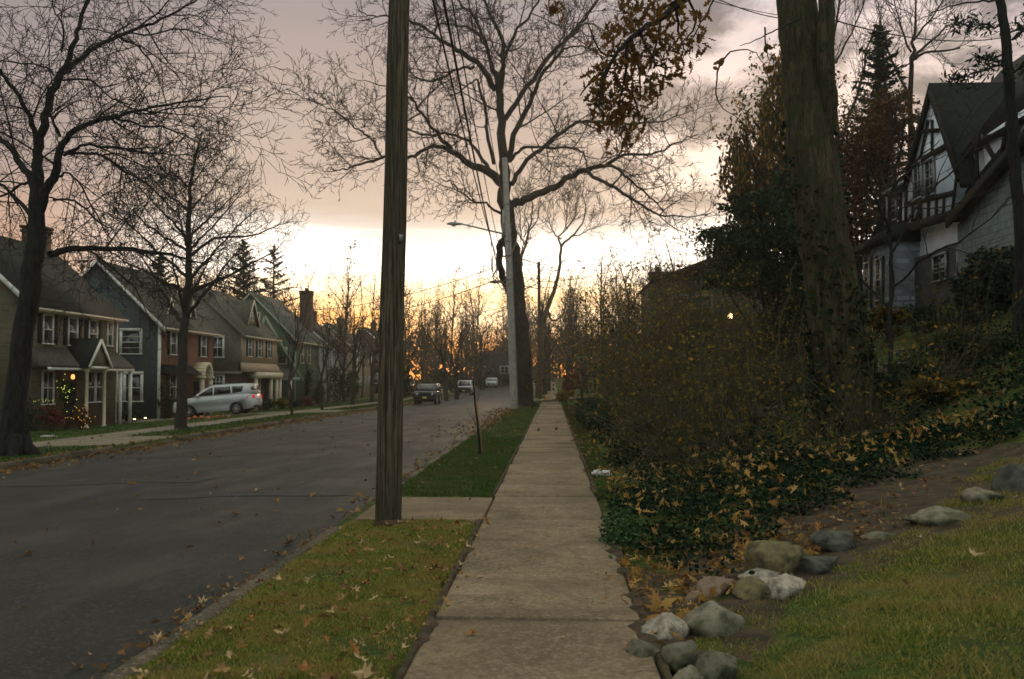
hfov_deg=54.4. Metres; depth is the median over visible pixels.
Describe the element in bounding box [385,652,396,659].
fallen leaf
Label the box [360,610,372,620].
fallen leaf
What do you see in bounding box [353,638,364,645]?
fallen leaf
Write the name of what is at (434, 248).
sky
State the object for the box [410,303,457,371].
tree
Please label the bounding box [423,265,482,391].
tree
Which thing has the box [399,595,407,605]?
fallen leaf
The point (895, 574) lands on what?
grass
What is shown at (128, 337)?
window
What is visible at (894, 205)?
window
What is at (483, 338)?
tree
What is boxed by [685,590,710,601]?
stone
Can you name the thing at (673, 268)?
backlit tree
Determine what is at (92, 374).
window
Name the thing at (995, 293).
round bush
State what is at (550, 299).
forked tree
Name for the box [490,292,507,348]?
tree
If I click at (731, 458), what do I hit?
bramble bush
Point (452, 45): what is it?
cable
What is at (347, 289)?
tree
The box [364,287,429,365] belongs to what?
tree
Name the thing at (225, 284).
tree
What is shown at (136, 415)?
shrub
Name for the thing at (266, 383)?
door
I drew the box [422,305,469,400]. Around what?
tree
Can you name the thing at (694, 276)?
stucco house
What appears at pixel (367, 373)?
tan house
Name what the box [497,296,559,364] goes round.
tree
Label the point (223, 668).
fallen leaf
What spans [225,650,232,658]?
fallen leaf
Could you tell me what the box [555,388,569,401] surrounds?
shrub
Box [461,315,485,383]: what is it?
tree
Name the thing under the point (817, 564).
stone
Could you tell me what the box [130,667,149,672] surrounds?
fallen leaf
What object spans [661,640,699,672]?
stone
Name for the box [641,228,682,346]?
backlit tree
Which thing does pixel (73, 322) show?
window
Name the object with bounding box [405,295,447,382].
tree
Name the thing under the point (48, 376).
window
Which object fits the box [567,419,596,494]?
dirt
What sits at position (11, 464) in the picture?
kerb
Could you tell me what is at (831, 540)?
stone
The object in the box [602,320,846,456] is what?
bramble bush
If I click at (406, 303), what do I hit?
tree
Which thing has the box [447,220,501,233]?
street light
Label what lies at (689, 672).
stone
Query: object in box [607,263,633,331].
tree
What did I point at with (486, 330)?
tree
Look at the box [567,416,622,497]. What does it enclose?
leaf litter
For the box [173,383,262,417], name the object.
parked car
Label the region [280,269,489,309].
cable
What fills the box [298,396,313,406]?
shrub
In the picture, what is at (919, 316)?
shrub
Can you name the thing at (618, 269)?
cable
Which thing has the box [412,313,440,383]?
tree
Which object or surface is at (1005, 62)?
pine tree
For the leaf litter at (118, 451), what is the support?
on the ground at (868, 670)
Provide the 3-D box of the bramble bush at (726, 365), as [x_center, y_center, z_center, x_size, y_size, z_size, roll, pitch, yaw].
[3.775,0.131,19.573,4.579,4.244,6.668,1,-2,-21]
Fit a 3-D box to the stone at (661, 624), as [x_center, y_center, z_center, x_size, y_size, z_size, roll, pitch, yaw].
[0.959,1.801,6.172,0.317,0.210,0.279,0,-2,2]
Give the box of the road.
[0,380,535,678]
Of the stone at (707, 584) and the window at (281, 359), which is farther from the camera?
the window at (281, 359)
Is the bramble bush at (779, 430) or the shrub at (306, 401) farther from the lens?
the shrub at (306, 401)
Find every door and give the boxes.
[66,383,76,422]
[194,381,198,395]
[264,382,267,399]
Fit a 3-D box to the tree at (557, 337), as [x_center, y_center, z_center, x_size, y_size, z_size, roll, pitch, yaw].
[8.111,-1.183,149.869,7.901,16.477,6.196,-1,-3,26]
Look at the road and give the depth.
12.21 m
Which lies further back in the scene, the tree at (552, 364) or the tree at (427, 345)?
the tree at (552, 364)
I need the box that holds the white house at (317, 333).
[296,310,350,401]
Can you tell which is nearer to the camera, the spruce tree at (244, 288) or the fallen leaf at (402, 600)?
the fallen leaf at (402, 600)
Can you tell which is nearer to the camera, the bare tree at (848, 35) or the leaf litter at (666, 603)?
the leaf litter at (666, 603)
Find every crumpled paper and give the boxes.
[591,469,601,475]
[602,470,611,475]
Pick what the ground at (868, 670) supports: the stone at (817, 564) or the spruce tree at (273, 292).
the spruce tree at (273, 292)
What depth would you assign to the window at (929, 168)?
32.81 m
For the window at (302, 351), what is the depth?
99.61 m
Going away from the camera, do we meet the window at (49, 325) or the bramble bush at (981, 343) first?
the bramble bush at (981, 343)
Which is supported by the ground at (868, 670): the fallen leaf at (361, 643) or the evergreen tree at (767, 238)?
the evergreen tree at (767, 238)
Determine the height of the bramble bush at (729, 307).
5.053 m
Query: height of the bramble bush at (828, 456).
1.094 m
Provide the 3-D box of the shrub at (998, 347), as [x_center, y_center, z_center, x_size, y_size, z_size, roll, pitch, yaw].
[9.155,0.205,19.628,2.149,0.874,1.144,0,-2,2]
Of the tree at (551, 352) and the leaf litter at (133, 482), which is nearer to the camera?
the leaf litter at (133, 482)
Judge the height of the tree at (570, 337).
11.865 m
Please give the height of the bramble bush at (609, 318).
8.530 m
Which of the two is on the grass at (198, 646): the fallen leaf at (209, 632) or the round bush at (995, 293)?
the fallen leaf at (209, 632)
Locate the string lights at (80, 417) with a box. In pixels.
[63,404,92,425]
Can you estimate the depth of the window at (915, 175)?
33.88 m
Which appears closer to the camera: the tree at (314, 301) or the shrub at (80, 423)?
the shrub at (80, 423)
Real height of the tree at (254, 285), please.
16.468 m
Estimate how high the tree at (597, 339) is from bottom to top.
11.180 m
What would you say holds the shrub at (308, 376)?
on the ground at (868, 670)
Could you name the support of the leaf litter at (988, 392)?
on the ground at (868, 670)
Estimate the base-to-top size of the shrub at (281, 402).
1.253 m
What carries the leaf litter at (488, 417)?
on the ground at (868, 670)
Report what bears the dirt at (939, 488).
on the ground at (868, 670)
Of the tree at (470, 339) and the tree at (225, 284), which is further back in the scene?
the tree at (470, 339)
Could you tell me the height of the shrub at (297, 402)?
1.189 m
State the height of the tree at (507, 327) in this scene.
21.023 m
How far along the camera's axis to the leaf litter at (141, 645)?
6.94 m
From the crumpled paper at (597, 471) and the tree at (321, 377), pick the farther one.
the tree at (321, 377)
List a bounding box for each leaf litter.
[0,398,449,478]
[13,418,485,555]
[23,399,533,500]
[93,517,346,676]
[154,520,471,678]
[328,408,507,528]
[430,406,519,437]
[561,404,576,420]
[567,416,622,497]
[595,304,1023,495]
[596,401,1016,554]
[607,339,1019,473]
[617,501,907,664]
[618,520,820,640]
[657,433,1019,569]
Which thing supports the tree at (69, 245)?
on the ground at (868, 670)
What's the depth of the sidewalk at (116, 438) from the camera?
33.50 m
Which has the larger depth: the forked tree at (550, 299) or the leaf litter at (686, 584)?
the forked tree at (550, 299)
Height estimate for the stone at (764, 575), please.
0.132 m
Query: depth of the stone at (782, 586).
6.81 m
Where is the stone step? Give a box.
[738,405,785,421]
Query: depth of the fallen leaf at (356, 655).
5.50 m
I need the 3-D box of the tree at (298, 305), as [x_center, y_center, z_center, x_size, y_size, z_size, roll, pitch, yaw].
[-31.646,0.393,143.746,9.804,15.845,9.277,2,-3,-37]
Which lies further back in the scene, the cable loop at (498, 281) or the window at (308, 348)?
the window at (308, 348)
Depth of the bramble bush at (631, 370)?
21.99 m
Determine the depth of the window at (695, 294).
59.68 m
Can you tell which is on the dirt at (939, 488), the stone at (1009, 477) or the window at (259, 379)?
the stone at (1009, 477)
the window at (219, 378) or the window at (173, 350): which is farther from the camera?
the window at (219, 378)
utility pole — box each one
[373,0,409,526]
[502,157,517,408]
[537,262,541,398]
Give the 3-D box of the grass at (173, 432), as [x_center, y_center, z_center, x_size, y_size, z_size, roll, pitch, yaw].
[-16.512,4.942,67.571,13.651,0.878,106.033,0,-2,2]
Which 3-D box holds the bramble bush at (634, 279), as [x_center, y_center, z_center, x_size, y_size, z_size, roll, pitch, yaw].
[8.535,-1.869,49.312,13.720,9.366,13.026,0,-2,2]
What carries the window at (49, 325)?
in the stone house at (91, 364)
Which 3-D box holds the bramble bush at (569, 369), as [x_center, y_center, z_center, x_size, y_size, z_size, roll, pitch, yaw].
[3.872,0.327,25.867,6.393,4.374,5.837,1,-3,-24]
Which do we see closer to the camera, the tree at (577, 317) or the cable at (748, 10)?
the cable at (748, 10)
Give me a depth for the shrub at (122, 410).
58.82 m
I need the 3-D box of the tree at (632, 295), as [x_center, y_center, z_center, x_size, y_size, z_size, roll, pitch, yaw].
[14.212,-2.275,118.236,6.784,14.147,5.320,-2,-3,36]
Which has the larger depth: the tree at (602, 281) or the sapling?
the tree at (602, 281)
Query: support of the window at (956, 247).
in the tudor house at (943, 228)
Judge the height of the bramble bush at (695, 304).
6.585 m
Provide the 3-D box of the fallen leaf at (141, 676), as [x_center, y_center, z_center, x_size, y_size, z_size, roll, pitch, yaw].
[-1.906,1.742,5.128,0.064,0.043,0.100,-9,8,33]
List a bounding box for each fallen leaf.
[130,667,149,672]
[137,671,149,678]
[150,631,163,640]
[180,627,190,638]
[198,595,208,603]
[204,626,212,639]
[214,662,230,671]
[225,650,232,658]
[241,668,254,678]
[247,613,255,620]
[250,665,260,674]
[273,628,289,633]
[295,660,312,670]
[303,614,313,627]
[318,670,339,678]
[335,568,348,577]
[349,585,359,590]
[350,638,359,655]
[351,661,372,678]
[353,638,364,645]
[354,653,367,661]
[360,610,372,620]
[380,622,393,632]
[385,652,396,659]
[396,561,408,570]
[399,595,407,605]
[430,563,441,569]
[443,595,450,604]
[466,628,478,634]
[815,522,821,530]
[901,577,912,586]
[969,548,985,556]
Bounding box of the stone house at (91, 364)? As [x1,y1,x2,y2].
[0,225,134,431]
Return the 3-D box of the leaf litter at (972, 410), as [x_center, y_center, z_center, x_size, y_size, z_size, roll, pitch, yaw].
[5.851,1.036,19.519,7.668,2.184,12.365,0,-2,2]
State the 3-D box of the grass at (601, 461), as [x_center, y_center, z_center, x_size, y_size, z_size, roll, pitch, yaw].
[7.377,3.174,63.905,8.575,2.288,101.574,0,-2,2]
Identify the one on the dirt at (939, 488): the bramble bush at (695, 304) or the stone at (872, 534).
the stone at (872, 534)
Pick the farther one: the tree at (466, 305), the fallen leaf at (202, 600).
the tree at (466, 305)
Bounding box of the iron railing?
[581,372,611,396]
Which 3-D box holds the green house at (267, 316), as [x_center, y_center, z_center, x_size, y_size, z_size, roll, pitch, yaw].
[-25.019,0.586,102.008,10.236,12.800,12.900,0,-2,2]
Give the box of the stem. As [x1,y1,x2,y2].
[775,262,796,444]
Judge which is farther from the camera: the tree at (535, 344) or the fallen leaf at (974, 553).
the tree at (535, 344)
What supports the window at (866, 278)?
in the tudor house at (943, 228)
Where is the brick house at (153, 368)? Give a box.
[80,260,220,418]
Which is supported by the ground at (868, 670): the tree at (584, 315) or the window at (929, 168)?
the tree at (584, 315)
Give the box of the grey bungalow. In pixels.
[473,347,509,385]
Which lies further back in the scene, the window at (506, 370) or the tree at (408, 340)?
the window at (506, 370)
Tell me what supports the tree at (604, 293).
on the ground at (868, 670)
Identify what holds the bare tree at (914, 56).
on the ground at (868, 670)
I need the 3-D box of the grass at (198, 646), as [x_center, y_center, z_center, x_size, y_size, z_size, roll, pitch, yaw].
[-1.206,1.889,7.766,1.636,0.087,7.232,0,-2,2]
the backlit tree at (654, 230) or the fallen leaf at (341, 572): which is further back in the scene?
the backlit tree at (654, 230)
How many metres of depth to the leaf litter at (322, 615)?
6.93 m
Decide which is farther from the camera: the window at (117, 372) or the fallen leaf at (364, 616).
the window at (117, 372)
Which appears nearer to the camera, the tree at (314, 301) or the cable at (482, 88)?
the cable at (482, 88)
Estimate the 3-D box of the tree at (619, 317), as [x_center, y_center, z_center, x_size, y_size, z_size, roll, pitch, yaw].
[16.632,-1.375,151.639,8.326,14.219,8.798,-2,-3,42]
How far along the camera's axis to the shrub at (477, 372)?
167.91 m
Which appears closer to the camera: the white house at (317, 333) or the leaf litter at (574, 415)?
the leaf litter at (574, 415)
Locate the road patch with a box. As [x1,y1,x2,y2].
[0,422,442,499]
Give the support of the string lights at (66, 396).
attached to the tree at (67, 385)
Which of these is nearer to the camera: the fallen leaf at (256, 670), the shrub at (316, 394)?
the fallen leaf at (256, 670)
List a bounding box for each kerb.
[0,387,478,468]
[102,390,534,678]
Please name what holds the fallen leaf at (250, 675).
on the grass at (198, 646)
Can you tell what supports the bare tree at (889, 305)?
on the ground at (868, 670)
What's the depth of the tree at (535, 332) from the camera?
184.34 m
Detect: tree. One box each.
[0,0,321,456]
[52,223,88,274]
[58,379,74,429]
[71,220,95,270]
[86,112,309,428]
[150,256,173,279]
[198,264,239,295]
[200,244,227,290]
[213,239,273,299]
[246,269,270,295]
[251,246,325,382]
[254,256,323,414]
[258,0,742,406]
[276,272,293,307]
[277,277,299,314]
[284,292,320,320]
[303,273,325,320]
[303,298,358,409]
[313,240,378,401]
[320,305,336,403]
[330,290,347,400]
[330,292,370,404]
[336,299,359,327]
[343,273,430,369]
[346,291,356,334]
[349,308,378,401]
[355,259,369,397]
[364,242,380,396]
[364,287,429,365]
[403,296,414,370]
[405,290,420,374]
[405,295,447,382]
[407,289,440,371]
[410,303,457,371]
[412,278,432,383]
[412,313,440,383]
[415,277,453,381]
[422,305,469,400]
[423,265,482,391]
[437,301,457,394]
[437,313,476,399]
[448,279,487,379]
[449,315,479,379]
[454,266,505,386]
[457,308,477,379]
[458,271,489,379]
[459,295,472,379]
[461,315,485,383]
[468,314,506,375]
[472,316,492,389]
[473,316,493,357]
[478,311,507,350]
[488,277,537,360]
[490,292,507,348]
[492,299,545,360]
[496,315,507,350]
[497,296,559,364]
[509,156,553,264]
[526,294,537,380]
[526,298,553,370]
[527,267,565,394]
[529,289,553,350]
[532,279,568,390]
[532,294,559,362]
[533,324,557,367]
[535,164,620,397]
[540,0,889,437]
[544,264,587,376]
[550,265,587,355]
[550,279,587,371]
[550,338,557,380]
[552,286,583,359]
[552,295,593,377]
[554,292,567,381]
[564,272,586,371]
[570,284,615,390]
[578,274,597,361]
[578,315,627,401]
[584,233,613,379]
[584,311,617,366]
[585,246,638,354]
[590,253,615,372]
[594,289,638,346]
[596,248,649,349]
[596,279,626,348]
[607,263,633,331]
[610,262,646,347]
[623,235,659,320]
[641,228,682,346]
[657,230,694,331]
[674,164,813,388]
[679,240,707,264]
[698,38,872,250]
[834,0,907,189]
[834,82,920,302]
[838,43,1023,373]
[839,24,919,269]
[850,0,998,160]
[920,0,1023,336]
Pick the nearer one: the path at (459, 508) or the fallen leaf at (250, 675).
the fallen leaf at (250, 675)
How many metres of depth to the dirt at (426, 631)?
6.64 m
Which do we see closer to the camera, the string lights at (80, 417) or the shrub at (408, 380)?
the string lights at (80, 417)
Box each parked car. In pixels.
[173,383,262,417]
[413,383,441,404]
[458,380,472,394]
[485,378,497,387]
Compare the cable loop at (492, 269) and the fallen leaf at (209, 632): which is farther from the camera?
the cable loop at (492, 269)
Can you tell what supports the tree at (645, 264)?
on the ground at (868, 670)
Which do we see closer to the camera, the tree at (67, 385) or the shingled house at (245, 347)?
the tree at (67, 385)
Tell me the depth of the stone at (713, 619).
6.17 m
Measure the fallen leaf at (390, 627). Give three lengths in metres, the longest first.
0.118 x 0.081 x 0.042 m
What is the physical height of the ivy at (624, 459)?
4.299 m
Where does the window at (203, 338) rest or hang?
in the brick house at (153, 368)
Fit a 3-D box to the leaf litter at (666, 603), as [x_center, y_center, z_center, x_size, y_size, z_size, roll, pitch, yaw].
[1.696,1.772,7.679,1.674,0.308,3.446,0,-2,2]
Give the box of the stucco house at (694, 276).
[636,256,771,369]
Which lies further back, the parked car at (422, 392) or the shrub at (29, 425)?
the parked car at (422, 392)
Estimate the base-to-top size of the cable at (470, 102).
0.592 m
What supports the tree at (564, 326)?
on the ground at (868, 670)
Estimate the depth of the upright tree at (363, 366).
128.86 m
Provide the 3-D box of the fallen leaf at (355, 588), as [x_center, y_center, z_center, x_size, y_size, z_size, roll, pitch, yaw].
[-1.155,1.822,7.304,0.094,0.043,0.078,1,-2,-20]
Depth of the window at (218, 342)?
80.02 m
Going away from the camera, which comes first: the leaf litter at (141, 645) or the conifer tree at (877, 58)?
the leaf litter at (141, 645)
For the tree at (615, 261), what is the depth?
129.38 m
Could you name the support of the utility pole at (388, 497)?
on the ground at (868, 670)
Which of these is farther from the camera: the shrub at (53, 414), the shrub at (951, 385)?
the shrub at (53, 414)
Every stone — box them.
[626,639,659,663]
[641,612,690,640]
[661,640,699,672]
[672,665,703,678]
[683,600,746,638]
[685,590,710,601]
[695,576,735,597]
[695,649,738,678]
[731,576,772,599]
[737,568,792,582]
[743,540,806,573]
[766,573,805,599]
[799,555,838,573]
[808,530,856,551]
[860,531,893,538]
[903,505,969,525]
[959,486,1005,503]
[990,463,1023,493]
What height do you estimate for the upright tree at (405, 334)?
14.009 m
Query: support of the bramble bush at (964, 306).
on the ground at (868, 670)
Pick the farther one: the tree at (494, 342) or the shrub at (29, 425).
the tree at (494, 342)
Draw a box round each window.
[41,313,54,344]
[41,369,55,404]
[67,316,78,345]
[88,319,98,337]
[88,371,95,402]
[95,371,102,402]
[106,321,113,346]
[117,372,117,401]
[118,328,142,354]
[122,372,143,401]
[169,375,176,398]
[170,331,177,355]
[200,335,206,356]
[213,336,224,357]
[213,374,224,384]
[248,337,252,356]
[257,340,261,357]
[258,378,260,393]
[267,341,271,358]
[277,347,287,363]
[300,344,304,363]
[307,345,310,363]
[374,373,377,383]
[500,366,504,372]
[504,366,508,372]
[671,294,688,318]
[695,294,713,320]
[751,296,765,320]
[863,261,869,301]
[874,257,881,301]
[885,195,897,224]
[911,159,923,201]
[922,156,936,198]
[930,251,948,283]
[955,247,957,275]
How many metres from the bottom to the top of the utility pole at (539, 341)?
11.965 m
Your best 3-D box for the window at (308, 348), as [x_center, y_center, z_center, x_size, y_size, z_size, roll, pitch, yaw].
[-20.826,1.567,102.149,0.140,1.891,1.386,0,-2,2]
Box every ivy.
[581,297,1023,495]
[595,391,1023,576]
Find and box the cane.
[608,372,713,494]
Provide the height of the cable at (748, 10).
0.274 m
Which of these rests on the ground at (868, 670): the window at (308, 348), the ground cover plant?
the ground cover plant
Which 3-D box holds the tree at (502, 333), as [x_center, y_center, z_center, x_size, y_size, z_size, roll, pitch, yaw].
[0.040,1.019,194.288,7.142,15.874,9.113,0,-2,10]
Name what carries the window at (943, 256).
in the tudor house at (943, 228)
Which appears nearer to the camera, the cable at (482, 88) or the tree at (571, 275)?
the cable at (482, 88)
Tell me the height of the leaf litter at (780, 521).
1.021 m
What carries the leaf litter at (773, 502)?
on the ivy at (757, 495)
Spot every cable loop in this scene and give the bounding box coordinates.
[490,244,507,285]
[492,256,513,281]
[496,264,512,288]
[504,240,516,256]
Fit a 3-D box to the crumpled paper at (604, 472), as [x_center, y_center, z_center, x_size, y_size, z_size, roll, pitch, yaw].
[1.572,2.219,16.518,0.173,0.120,0.142,0,-2,2]
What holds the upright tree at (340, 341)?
on the ground at (868, 670)
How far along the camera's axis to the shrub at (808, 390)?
21.77 m
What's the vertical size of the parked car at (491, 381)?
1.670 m
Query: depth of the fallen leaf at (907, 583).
6.36 m
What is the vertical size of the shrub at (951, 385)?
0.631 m
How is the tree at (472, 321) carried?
on the ground at (868, 670)
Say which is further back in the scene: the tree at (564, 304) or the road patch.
the tree at (564, 304)
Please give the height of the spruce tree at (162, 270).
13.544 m
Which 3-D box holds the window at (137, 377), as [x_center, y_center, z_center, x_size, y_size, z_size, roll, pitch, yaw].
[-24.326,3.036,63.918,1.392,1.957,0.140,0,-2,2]
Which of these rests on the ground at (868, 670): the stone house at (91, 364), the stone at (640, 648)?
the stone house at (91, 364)
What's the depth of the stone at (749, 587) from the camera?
6.92 m
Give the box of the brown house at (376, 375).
[355,320,378,392]
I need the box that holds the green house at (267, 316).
[243,288,324,405]
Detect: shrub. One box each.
[24,397,51,432]
[34,404,68,431]
[68,407,90,429]
[117,402,125,420]
[122,409,144,420]
[156,378,175,418]
[262,399,274,410]
[273,397,289,408]
[288,397,302,407]
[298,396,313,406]
[304,363,313,397]
[311,380,326,405]
[328,363,350,403]
[343,370,360,400]
[403,364,414,398]
[408,381,423,396]
[421,366,451,390]
[448,372,466,393]
[472,366,495,386]
[498,377,509,385]
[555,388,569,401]
[559,373,576,395]
[568,361,591,393]
[575,397,613,432]
[792,376,817,401]
[862,299,871,322]
[867,302,908,341]
[874,358,941,398]
[886,374,983,406]
[899,303,950,332]
[920,328,1023,364]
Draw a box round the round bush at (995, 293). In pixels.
[949,245,1013,325]
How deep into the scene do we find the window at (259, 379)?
85.83 m
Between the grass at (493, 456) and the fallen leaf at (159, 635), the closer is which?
the fallen leaf at (159, 635)
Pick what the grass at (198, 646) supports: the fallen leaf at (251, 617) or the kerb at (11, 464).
the fallen leaf at (251, 617)
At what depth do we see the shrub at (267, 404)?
76.47 m
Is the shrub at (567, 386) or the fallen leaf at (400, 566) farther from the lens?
the shrub at (567, 386)
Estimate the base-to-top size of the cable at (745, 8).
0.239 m
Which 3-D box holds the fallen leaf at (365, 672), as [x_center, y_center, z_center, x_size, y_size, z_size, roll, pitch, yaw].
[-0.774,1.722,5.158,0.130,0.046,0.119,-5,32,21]
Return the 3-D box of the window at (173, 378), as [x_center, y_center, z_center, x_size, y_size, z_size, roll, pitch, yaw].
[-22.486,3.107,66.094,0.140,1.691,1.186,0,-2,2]
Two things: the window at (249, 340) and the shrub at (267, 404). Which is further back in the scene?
the window at (249, 340)
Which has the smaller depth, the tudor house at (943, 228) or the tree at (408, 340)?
the tudor house at (943, 228)
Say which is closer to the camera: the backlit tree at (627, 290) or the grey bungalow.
the backlit tree at (627, 290)
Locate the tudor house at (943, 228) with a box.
[854,54,1023,318]
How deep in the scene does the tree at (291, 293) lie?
160.74 m
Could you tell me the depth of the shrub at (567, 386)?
95.57 m
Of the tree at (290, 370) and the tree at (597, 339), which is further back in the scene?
the tree at (597, 339)
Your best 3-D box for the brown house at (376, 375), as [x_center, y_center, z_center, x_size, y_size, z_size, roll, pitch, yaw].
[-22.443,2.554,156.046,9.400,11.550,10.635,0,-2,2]
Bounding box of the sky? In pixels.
[0,0,1023,378]
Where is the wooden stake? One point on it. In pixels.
(478, 412)
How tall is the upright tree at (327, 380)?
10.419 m
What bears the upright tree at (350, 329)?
on the ground at (868, 670)
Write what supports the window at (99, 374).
in the stone house at (91, 364)
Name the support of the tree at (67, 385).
on the ground at (868, 670)
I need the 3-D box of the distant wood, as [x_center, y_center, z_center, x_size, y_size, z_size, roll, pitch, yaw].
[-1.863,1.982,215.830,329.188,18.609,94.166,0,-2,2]
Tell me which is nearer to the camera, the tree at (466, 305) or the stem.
the stem
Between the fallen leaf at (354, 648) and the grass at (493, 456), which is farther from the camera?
the grass at (493, 456)
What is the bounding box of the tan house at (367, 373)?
[322,316,371,397]
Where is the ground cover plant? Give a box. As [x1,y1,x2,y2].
[598,494,659,558]
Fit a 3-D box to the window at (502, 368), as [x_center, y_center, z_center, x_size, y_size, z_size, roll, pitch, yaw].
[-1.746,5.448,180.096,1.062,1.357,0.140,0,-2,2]
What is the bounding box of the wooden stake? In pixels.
[477,401,482,454]
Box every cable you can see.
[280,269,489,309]
[282,280,495,319]
[432,0,496,255]
[442,0,499,275]
[451,0,498,243]
[468,0,504,207]
[546,239,692,281]
[711,0,776,14]
[720,0,777,17]
[835,20,1000,41]
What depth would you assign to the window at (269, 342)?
87.54 m
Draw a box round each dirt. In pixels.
[395,519,482,678]
[493,419,532,494]
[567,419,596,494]
[603,522,672,678]
[635,443,1023,663]
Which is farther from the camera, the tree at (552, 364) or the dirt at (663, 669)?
the tree at (552, 364)
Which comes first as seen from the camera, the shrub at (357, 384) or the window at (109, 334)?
the window at (109, 334)
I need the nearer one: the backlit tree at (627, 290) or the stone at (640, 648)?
the stone at (640, 648)
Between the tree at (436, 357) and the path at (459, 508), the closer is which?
the path at (459, 508)
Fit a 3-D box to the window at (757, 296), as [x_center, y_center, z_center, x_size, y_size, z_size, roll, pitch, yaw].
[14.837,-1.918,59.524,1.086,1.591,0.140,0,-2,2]
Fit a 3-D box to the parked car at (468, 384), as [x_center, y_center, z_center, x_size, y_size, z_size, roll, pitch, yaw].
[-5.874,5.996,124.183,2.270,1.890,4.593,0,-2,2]
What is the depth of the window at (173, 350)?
66.23 m
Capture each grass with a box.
[0,396,413,462]
[116,517,479,678]
[402,401,541,496]
[561,388,635,498]
[692,448,1023,678]
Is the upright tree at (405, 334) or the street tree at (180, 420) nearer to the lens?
the street tree at (180, 420)
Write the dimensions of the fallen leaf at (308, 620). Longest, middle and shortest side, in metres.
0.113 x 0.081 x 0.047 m
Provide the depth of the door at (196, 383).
70.36 m
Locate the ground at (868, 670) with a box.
[0,304,1023,678]
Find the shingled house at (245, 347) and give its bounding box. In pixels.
[181,285,282,411]
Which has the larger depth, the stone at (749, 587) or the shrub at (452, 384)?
the shrub at (452, 384)
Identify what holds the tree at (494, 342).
on the ground at (868, 670)
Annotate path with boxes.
[117,410,347,422]
[354,396,580,522]
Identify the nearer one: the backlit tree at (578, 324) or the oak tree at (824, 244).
the oak tree at (824, 244)
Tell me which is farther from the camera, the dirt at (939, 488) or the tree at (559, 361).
the tree at (559, 361)
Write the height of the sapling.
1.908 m
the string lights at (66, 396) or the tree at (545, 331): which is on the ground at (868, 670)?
the tree at (545, 331)
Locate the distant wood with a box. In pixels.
[404,331,633,382]
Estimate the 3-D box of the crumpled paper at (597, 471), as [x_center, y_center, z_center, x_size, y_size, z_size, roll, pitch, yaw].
[1.403,2.216,16.481,0.168,0.160,0.168,-2,-3,41]
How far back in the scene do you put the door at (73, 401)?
51.79 m
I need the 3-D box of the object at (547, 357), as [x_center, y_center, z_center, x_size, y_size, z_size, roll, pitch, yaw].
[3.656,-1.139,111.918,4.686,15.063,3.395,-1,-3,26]
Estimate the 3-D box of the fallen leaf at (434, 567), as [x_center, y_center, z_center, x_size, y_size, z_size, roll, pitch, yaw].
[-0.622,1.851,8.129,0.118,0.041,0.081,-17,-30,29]
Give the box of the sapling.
[460,372,499,454]
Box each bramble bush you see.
[509,299,739,463]
[513,224,760,385]
[526,308,792,445]
[532,265,798,425]
[532,273,763,412]
[542,284,715,412]
[546,211,767,366]
[546,245,796,425]
[555,239,805,407]
[572,250,805,442]
[593,422,732,500]
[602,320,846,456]
[604,265,813,423]
[619,224,765,373]
[629,389,752,477]
[646,203,893,406]
[679,403,762,497]
[735,370,892,469]
[775,318,983,444]
[779,401,852,469]
[863,259,1023,403]
[864,234,1023,374]
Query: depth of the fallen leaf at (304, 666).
5.26 m
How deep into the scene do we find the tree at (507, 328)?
193.00 m
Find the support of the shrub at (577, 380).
on the ground at (868, 670)
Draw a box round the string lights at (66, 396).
[57,375,76,417]
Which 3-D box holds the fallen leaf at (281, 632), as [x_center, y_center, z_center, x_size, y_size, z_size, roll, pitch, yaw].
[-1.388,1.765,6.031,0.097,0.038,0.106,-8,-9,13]
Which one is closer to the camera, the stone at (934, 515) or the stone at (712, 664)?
the stone at (712, 664)
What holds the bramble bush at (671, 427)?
on the ground at (868, 670)
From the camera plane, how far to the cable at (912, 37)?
27.86 m
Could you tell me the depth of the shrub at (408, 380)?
104.45 m
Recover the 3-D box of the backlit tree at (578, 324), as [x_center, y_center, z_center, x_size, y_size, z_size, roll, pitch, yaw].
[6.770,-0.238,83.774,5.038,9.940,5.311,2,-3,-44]
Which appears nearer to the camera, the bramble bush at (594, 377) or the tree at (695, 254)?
the bramble bush at (594, 377)
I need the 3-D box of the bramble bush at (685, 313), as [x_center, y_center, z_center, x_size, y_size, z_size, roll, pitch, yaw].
[5.958,-0.089,30.984,8.354,6.116,7.786,1,-2,-14]
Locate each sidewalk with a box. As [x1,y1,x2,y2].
[33,390,453,448]
[403,382,660,678]
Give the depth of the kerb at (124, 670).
7.03 m
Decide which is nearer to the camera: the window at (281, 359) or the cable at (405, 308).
the cable at (405, 308)
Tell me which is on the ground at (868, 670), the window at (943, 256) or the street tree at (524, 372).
the street tree at (524, 372)
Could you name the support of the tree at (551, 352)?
on the ground at (868, 670)
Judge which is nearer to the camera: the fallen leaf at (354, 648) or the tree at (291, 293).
the fallen leaf at (354, 648)

